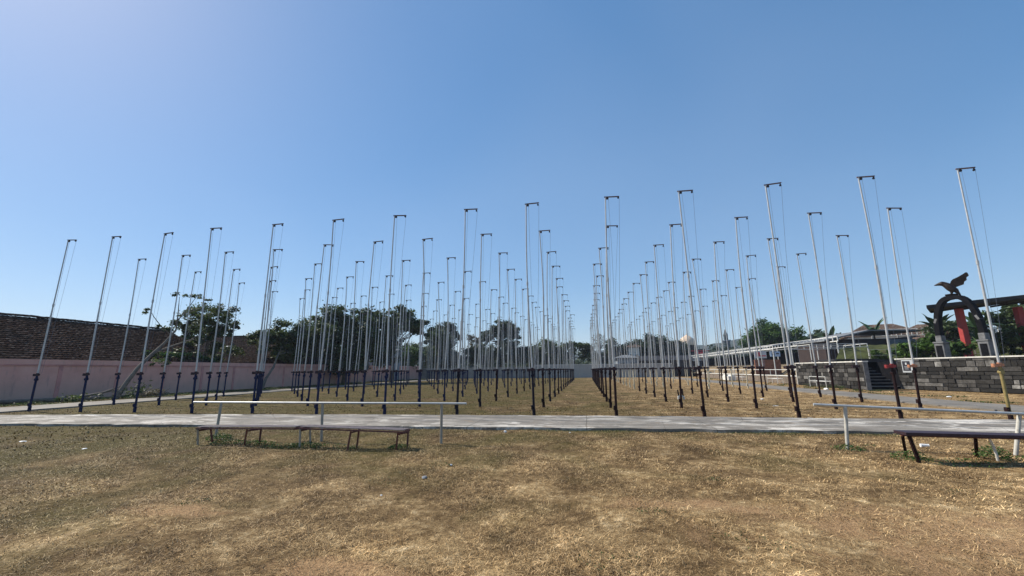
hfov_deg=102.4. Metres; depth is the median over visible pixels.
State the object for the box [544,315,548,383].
pulley pole
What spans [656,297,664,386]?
pulley pole
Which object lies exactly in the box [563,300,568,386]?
pulley pole
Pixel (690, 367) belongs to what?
pulley pole
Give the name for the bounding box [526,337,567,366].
tree
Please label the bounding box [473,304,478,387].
pulley pole
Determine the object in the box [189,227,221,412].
pulley pole
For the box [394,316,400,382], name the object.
pulley pole
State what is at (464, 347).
pulley pole
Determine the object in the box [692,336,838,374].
steel canopy
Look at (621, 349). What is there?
tree
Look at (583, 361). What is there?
woods
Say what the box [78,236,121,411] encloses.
pulley pole
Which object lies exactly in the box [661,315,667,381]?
pulley pole
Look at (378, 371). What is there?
pulley pole
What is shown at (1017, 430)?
steel rail
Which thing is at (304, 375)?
pulley pole
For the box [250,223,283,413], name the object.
pulley pole
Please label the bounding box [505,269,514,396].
pulley pole
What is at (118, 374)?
pulley pole
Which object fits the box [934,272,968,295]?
bird statue
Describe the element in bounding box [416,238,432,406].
pulley pole
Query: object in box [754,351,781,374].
brick kiosk
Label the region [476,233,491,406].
pulley pole
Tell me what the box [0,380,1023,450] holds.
field grass
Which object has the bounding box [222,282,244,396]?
pulley pole
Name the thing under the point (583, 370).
boundary wall
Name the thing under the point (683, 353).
pulley pole
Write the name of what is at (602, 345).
tree
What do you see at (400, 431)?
field bench
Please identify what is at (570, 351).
pulley pole
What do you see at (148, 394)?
fallen branch
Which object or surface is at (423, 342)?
pulley pole
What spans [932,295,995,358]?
stone arch
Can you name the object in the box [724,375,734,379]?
concrete block
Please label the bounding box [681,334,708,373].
domed mosque
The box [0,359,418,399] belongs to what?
boundary wall
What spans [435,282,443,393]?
pulley pole
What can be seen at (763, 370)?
pulley pole
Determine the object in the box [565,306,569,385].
pulley pole
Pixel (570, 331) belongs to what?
pulley pole
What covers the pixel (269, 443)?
weeds
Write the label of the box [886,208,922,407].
pulley pole
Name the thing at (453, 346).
pulley pole
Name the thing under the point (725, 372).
pulley pole
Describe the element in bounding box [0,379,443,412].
path
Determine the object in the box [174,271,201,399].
pulley pole
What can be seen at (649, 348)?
pulley pole
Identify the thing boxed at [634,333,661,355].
tree
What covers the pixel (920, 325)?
house
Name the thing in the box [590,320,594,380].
pulley pole
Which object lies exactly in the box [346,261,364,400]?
pulley pole
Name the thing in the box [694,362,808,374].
terrace ground
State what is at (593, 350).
pulley pole
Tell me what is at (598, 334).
pulley pole
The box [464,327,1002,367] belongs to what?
wooded hill
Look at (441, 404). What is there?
steel rail
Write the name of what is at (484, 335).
tree
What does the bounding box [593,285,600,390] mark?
pulley pole
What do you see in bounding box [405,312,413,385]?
pulley pole
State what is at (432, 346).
pulley pole
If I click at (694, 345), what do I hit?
pulley pole
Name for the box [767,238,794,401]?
pulley pole
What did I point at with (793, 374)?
pulley pole
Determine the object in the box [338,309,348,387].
pulley pole
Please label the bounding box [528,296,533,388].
pulley pole
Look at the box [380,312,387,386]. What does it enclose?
pulley pole
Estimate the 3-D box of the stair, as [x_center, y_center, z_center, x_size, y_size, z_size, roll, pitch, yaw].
[25.113,6.277,30.317,2.900,2.030,5.700,-3,-11,10]
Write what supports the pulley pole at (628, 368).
on the ground at (1009, 539)
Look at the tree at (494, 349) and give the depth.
84.10 m
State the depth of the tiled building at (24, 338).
29.00 m
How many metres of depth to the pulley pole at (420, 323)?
25.29 m
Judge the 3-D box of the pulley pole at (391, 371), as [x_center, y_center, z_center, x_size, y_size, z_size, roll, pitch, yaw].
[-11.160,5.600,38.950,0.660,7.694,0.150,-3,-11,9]
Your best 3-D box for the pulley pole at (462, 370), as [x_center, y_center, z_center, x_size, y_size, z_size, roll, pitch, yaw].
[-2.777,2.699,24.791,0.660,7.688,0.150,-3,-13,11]
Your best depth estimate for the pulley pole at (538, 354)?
39.51 m
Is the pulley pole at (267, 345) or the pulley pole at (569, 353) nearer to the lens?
the pulley pole at (267, 345)
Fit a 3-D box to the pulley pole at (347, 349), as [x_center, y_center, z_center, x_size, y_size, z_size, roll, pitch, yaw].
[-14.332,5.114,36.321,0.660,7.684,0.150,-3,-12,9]
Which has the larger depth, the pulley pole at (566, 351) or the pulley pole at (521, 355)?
the pulley pole at (521, 355)
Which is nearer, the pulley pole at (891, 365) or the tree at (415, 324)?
the pulley pole at (891, 365)
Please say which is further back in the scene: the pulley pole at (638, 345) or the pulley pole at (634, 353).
the pulley pole at (634, 353)
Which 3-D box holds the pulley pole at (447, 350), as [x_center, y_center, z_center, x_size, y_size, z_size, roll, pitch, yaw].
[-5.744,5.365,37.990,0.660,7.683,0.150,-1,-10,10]
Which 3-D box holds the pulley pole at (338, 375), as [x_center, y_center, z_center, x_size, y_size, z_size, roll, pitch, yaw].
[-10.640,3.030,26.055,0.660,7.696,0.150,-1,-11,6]
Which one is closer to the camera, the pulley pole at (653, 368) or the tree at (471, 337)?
the pulley pole at (653, 368)
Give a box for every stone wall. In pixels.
[795,361,871,389]
[894,355,1023,393]
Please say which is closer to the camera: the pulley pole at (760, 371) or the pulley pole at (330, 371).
the pulley pole at (760, 371)
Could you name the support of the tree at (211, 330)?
on the ground at (1009, 539)
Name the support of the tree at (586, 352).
on the ground at (1009, 539)
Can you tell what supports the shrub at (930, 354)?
on the terrace ground at (784, 372)
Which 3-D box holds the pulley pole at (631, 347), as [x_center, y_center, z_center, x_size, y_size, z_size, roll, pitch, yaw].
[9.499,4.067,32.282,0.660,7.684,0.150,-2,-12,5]
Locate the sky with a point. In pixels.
(138, 121)
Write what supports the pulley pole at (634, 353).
on the ground at (1009, 539)
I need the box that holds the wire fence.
[869,347,1008,358]
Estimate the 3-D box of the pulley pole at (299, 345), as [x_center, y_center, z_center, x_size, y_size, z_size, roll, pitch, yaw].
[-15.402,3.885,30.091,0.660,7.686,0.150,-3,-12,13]
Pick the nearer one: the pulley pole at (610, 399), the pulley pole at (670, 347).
the pulley pole at (610, 399)
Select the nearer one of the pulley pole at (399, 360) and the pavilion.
the pavilion
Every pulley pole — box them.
[27,239,76,411]
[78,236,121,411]
[112,258,145,404]
[132,232,173,411]
[157,255,190,404]
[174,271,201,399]
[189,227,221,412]
[204,251,233,405]
[215,269,239,399]
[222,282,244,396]
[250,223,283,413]
[254,249,282,405]
[257,266,277,400]
[259,280,275,396]
[261,291,277,393]
[291,298,304,390]
[293,289,310,393]
[296,278,311,396]
[300,263,321,400]
[306,244,333,405]
[314,218,344,413]
[316,304,328,389]
[321,297,337,391]
[327,288,342,393]
[335,276,353,396]
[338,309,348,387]
[344,303,355,388]
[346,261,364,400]
[352,296,366,390]
[356,313,366,385]
[360,241,382,406]
[364,287,377,393]
[372,317,376,384]
[373,302,384,388]
[376,275,392,396]
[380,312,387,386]
[381,215,405,414]
[390,307,398,387]
[393,260,410,400]
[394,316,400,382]
[397,323,404,382]
[399,284,411,393]
[403,300,410,388]
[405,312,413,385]
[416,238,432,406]
[418,273,429,396]
[418,306,426,386]
[428,319,433,383]
[430,311,437,385]
[432,299,441,388]
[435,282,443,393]
[439,322,441,382]
[441,257,455,400]
[441,315,446,384]
[446,305,453,387]
[450,318,455,383]
[451,291,460,390]
[453,208,477,414]
[456,310,459,383]
[461,271,471,396]
[464,298,468,388]
[466,314,472,384]
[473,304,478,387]
[475,281,485,393]
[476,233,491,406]
[483,309,489,385]
[486,289,496,390]
[487,323,490,381]
[490,313,494,384]
[493,252,507,400]
[497,297,503,388]
[502,303,507,387]
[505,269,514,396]
[507,323,510,363]
[509,308,514,385]
[514,279,521,393]
[520,316,522,383]
[521,288,528,390]
[524,319,527,382]
[525,202,538,414]
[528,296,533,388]
[531,302,536,386]
[535,307,539,385]
[538,230,549,407]
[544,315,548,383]
[546,251,555,401]
[551,266,559,396]
[555,278,562,393]
[556,286,563,390]
[561,294,567,388]
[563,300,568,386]
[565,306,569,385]
[565,310,569,384]
[568,318,571,382]
[569,314,574,383]
[569,321,571,380]
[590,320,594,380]
[592,305,597,385]
[592,313,595,384]
[593,263,604,396]
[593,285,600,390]
[593,299,599,386]
[594,293,599,388]
[596,275,603,393]
[598,247,608,401]
[604,196,619,415]
[605,225,617,407]
[615,320,618,381]
[618,313,620,382]
[619,309,623,383]
[622,304,626,385]
[623,298,630,386]
[628,292,634,388]
[631,324,636,380]
[632,283,640,390]
[636,319,640,364]
[639,274,648,393]
[639,316,643,381]
[645,261,655,396]
[645,308,651,383]
[651,303,657,385]
[651,321,657,379]
[653,244,666,401]
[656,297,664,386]
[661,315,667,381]
[663,290,671,388]
[667,282,679,376]
[668,311,673,382]
[669,223,682,407]
[670,323,674,379]
[677,190,706,416]
[679,318,686,380]
[681,302,688,385]
[683,272,693,393]
[686,314,693,381]
[688,296,698,386]
[692,259,708,396]
[700,289,709,388]
[702,306,709,383]
[711,280,723,390]
[712,301,720,384]
[714,241,729,401]
[721,295,733,386]
[725,269,741,393]
[734,216,757,408]
[736,287,748,388]
[746,255,763,396]
[749,278,767,390]
[764,182,801,417]
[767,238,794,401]
[776,266,790,393]
[796,253,821,396]
[807,212,837,408]
[835,235,863,401]
[856,175,903,418]
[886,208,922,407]
[955,167,1013,418]
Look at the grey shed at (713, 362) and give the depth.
85.57 m
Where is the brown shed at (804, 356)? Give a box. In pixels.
[793,329,924,362]
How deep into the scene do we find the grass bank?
41.52 m
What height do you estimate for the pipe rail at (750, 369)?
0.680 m
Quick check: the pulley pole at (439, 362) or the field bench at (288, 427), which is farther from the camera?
the pulley pole at (439, 362)
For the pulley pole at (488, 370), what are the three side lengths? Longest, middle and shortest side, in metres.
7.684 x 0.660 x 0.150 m
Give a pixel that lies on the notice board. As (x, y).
(905, 363)
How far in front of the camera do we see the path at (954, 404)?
18.45 m
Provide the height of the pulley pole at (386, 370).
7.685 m
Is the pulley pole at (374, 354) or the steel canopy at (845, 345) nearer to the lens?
the steel canopy at (845, 345)
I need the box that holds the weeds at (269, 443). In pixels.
[204,430,1023,467]
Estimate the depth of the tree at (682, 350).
91.28 m
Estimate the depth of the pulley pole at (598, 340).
26.34 m
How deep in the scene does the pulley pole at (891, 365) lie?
12.53 m
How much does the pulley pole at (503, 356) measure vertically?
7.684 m
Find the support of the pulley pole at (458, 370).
on the ground at (1009, 539)
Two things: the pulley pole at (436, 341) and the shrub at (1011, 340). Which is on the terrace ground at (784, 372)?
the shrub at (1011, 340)
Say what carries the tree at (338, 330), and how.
on the ground at (1009, 539)
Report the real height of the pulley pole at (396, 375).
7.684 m
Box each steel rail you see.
[193,401,466,443]
[813,403,1023,454]
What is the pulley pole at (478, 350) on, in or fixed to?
on the ground at (1009, 539)
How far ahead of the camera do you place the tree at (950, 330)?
38.89 m
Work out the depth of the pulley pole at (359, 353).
42.81 m
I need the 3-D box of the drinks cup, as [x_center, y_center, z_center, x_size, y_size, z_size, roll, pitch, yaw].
[7.727,2.950,7.706,0.125,0.062,0.064,-4,-12,18]
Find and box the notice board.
[901,360,912,371]
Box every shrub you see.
[868,347,934,359]
[895,333,977,357]
[905,351,975,357]
[977,324,1023,354]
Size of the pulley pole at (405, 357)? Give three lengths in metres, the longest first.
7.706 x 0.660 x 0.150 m
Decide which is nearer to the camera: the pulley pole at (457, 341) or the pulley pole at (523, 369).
the pulley pole at (523, 369)
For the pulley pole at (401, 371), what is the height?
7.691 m
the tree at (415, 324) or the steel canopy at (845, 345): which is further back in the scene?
the tree at (415, 324)
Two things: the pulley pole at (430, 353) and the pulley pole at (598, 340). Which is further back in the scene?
the pulley pole at (430, 353)
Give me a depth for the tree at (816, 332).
81.95 m
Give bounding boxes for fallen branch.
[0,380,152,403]
[139,387,166,397]
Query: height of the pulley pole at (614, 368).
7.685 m
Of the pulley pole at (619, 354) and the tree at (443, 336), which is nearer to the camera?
the pulley pole at (619, 354)
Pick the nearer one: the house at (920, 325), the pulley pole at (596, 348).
the pulley pole at (596, 348)
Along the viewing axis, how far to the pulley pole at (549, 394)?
20.56 m
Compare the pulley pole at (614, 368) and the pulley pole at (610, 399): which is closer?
the pulley pole at (614, 368)
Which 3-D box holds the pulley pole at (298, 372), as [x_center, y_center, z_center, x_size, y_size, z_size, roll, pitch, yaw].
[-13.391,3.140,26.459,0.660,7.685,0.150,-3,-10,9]
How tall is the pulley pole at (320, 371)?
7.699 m
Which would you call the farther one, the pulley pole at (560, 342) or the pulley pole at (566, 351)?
the pulley pole at (566, 351)
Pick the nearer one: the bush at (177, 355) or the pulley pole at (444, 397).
the pulley pole at (444, 397)
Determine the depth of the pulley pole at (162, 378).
20.63 m
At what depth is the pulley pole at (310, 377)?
19.19 m
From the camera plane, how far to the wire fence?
32.94 m
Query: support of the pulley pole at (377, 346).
on the ground at (1009, 539)
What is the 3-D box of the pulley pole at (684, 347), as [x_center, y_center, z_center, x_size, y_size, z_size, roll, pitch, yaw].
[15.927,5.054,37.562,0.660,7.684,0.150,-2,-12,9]
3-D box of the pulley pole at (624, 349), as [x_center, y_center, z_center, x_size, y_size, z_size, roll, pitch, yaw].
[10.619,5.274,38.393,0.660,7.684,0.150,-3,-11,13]
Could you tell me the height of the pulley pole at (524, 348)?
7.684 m
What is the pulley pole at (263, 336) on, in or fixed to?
on the ground at (1009, 539)
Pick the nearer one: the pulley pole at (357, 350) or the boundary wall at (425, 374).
the pulley pole at (357, 350)
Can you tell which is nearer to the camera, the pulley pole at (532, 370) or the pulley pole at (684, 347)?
the pulley pole at (532, 370)
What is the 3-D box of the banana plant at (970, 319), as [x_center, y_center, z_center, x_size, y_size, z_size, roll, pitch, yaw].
[41.212,3.509,36.122,2.779,2.816,2.669,-3,-11,10]
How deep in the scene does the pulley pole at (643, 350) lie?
47.23 m
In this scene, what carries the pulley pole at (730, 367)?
on the ground at (1009, 539)
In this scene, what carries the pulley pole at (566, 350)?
on the ground at (1009, 539)
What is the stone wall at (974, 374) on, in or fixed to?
on the ground at (1009, 539)
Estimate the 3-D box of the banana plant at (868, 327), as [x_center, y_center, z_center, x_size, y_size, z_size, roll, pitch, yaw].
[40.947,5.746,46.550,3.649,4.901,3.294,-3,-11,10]
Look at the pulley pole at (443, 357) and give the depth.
44.56 m
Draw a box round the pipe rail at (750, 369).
[706,369,795,374]
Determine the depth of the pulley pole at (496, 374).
20.94 m
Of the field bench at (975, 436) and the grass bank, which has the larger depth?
the grass bank
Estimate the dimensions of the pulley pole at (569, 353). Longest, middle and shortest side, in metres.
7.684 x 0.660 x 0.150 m
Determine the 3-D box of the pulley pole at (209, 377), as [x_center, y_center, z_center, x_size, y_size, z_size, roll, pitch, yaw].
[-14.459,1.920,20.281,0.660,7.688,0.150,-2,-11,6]
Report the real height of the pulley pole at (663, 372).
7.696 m
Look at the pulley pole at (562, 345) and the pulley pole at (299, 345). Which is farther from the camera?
the pulley pole at (562, 345)
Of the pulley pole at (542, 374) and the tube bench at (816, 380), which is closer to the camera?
the pulley pole at (542, 374)
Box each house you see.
[369,349,404,379]
[614,355,636,365]
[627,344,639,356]
[840,324,923,338]
[910,324,974,338]
[912,333,971,340]
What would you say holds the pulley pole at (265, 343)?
on the ground at (1009, 539)
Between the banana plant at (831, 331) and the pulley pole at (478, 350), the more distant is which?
the banana plant at (831, 331)
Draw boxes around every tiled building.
[0,312,215,362]
[179,335,318,363]
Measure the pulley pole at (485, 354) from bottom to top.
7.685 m
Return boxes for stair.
[809,359,900,388]
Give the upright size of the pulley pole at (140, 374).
7.685 m
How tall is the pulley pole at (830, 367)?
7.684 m
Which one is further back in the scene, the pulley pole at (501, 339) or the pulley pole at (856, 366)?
the pulley pole at (501, 339)
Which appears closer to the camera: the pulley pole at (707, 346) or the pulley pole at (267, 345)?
the pulley pole at (267, 345)
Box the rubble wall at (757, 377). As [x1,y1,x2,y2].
[698,373,797,383]
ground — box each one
[0,374,1023,575]
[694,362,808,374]
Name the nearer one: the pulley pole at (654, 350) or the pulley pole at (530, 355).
the pulley pole at (530, 355)
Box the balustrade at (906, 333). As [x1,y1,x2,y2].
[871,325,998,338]
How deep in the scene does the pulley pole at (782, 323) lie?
24.69 m
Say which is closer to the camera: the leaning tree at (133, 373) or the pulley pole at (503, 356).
the leaning tree at (133, 373)
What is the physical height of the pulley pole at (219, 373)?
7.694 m
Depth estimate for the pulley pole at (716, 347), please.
36.99 m
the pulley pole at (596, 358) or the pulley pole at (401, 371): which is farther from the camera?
the pulley pole at (596, 358)
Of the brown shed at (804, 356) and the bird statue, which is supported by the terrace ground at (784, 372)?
the brown shed at (804, 356)
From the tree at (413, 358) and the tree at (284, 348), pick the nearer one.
the tree at (284, 348)
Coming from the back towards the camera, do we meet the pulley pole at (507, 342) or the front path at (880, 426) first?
the pulley pole at (507, 342)
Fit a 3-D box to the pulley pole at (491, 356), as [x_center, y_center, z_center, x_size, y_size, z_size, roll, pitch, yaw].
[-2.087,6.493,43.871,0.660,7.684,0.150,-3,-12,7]
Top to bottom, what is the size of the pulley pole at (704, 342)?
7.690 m
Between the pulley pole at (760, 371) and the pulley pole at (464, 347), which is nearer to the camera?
the pulley pole at (760, 371)
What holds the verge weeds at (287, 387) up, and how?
on the ground at (1009, 539)
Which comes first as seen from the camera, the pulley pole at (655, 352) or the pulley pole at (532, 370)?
the pulley pole at (532, 370)
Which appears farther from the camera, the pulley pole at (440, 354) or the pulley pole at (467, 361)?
the pulley pole at (440, 354)
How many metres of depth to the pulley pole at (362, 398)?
18.78 m
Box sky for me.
[0,0,1023,356]
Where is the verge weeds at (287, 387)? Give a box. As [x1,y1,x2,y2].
[0,378,1019,406]
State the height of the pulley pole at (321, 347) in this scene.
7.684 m
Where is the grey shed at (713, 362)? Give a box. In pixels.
[701,336,919,365]
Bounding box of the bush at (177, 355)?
[142,350,217,362]
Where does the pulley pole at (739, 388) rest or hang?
on the ground at (1009, 539)
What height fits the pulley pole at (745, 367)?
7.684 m
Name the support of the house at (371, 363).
on the ground at (1009, 539)
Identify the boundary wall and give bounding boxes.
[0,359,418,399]
[421,367,536,378]
[535,363,672,377]
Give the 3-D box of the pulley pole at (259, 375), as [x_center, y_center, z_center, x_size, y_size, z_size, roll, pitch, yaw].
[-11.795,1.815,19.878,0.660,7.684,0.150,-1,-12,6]
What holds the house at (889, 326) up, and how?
on the terrace ground at (784, 372)
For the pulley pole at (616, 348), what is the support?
on the ground at (1009, 539)
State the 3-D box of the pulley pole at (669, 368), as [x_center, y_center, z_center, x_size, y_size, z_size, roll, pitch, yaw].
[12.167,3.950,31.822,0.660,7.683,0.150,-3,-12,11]
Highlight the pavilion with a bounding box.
[926,295,1023,356]
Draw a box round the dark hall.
[639,355,694,376]
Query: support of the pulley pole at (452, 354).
on the ground at (1009, 539)
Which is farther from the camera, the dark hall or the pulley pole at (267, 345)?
the dark hall
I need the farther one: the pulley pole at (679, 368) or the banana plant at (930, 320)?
the banana plant at (930, 320)
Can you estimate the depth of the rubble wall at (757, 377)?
44.83 m
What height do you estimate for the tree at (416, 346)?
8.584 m
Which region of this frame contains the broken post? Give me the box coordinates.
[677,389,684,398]
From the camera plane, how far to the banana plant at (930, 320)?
41.93 m
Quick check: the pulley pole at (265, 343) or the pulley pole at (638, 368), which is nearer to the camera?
the pulley pole at (265, 343)
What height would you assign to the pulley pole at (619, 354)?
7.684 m
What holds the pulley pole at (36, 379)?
on the ground at (1009, 539)
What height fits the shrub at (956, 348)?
2.126 m
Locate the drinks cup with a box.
[919,444,929,446]
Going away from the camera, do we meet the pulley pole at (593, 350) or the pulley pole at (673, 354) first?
the pulley pole at (593, 350)
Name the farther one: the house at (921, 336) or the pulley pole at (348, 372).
the house at (921, 336)
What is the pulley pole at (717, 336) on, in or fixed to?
on the ground at (1009, 539)
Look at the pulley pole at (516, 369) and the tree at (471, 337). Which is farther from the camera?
the tree at (471, 337)
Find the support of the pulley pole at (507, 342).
on the ground at (1009, 539)
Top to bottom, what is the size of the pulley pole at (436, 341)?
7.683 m
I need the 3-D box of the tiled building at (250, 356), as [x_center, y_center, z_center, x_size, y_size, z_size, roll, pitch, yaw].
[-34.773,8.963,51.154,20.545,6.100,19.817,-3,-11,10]
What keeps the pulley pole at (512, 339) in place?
on the ground at (1009, 539)
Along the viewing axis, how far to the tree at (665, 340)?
90.61 m
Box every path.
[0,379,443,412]
[0,414,1023,434]
[665,377,1023,411]
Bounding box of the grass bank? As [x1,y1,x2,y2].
[835,341,1023,361]
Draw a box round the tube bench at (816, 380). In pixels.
[809,376,830,387]
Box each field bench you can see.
[195,425,302,445]
[299,424,409,450]
[893,430,1023,462]
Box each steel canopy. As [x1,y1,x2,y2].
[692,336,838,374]
[791,343,869,375]
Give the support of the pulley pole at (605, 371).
on the ground at (1009, 539)
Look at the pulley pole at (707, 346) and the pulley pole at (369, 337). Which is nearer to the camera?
the pulley pole at (369, 337)
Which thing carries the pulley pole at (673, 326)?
on the ground at (1009, 539)
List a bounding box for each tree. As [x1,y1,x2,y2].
[113,292,212,398]
[161,302,244,362]
[242,315,333,388]
[305,300,398,383]
[359,304,434,381]
[399,343,426,368]
[404,341,463,366]
[418,321,467,367]
[424,328,454,376]
[460,337,533,366]
[465,334,484,366]
[478,319,521,366]
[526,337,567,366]
[551,340,597,364]
[591,334,606,350]
[595,339,654,363]
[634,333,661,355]
[649,334,674,355]
[667,339,693,356]
[737,317,813,359]
[797,329,840,351]
[911,320,988,344]
[981,303,1023,329]
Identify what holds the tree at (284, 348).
on the ground at (1009, 539)
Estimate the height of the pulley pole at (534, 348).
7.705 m
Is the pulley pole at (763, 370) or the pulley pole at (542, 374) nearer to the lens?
the pulley pole at (542, 374)
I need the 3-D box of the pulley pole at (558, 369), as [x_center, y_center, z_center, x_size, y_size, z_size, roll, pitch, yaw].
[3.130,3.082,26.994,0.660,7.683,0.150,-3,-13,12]
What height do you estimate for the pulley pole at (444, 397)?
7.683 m
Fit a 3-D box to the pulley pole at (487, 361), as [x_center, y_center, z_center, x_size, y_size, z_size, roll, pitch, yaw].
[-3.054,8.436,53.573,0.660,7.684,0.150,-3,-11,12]
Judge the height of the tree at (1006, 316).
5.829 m
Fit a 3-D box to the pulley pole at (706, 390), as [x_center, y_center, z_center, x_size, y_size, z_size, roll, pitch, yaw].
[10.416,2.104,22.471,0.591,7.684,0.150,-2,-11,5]
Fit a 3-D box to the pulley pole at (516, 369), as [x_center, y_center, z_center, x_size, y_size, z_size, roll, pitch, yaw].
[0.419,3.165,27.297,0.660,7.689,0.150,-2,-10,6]
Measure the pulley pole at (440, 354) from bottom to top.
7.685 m
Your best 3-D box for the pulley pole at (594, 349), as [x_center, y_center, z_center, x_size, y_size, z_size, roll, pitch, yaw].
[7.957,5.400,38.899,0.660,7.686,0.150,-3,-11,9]
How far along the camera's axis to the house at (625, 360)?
80.12 m
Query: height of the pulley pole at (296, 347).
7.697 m
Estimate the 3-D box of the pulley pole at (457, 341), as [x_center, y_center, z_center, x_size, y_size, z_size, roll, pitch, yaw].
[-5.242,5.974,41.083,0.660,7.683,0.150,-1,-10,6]
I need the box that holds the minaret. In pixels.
[723,330,731,354]
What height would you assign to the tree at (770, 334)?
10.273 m
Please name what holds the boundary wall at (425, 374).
on the ground at (1009, 539)
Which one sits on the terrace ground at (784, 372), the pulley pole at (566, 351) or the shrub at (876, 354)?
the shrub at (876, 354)
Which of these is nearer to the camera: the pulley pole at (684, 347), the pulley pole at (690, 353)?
the pulley pole at (684, 347)
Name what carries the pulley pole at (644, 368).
on the ground at (1009, 539)
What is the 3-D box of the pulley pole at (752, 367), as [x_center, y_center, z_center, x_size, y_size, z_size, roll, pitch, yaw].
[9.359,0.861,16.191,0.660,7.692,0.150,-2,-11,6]
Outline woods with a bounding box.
[367,343,751,370]
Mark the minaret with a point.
(724, 340)
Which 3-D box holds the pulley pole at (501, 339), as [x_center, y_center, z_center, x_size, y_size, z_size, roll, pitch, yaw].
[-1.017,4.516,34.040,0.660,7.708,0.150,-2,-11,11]
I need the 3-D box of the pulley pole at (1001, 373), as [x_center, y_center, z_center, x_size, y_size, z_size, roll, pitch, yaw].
[14.124,0.011,12.183,0.660,7.700,0.150,-2,-11,8]
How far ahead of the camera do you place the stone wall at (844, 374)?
29.47 m
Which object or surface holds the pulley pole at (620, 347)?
on the ground at (1009, 539)
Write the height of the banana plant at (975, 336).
2.593 m
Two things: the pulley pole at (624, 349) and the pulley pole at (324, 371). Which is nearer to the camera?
the pulley pole at (324, 371)
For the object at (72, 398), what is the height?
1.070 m
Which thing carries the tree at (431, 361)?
on the ground at (1009, 539)
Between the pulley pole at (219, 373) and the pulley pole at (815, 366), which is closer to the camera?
the pulley pole at (815, 366)
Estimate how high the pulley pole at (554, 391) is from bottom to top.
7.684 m
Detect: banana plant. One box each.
[818,325,834,336]
[858,318,883,338]
[919,314,954,327]
[956,312,1003,327]
[958,327,995,342]
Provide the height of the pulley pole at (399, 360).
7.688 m

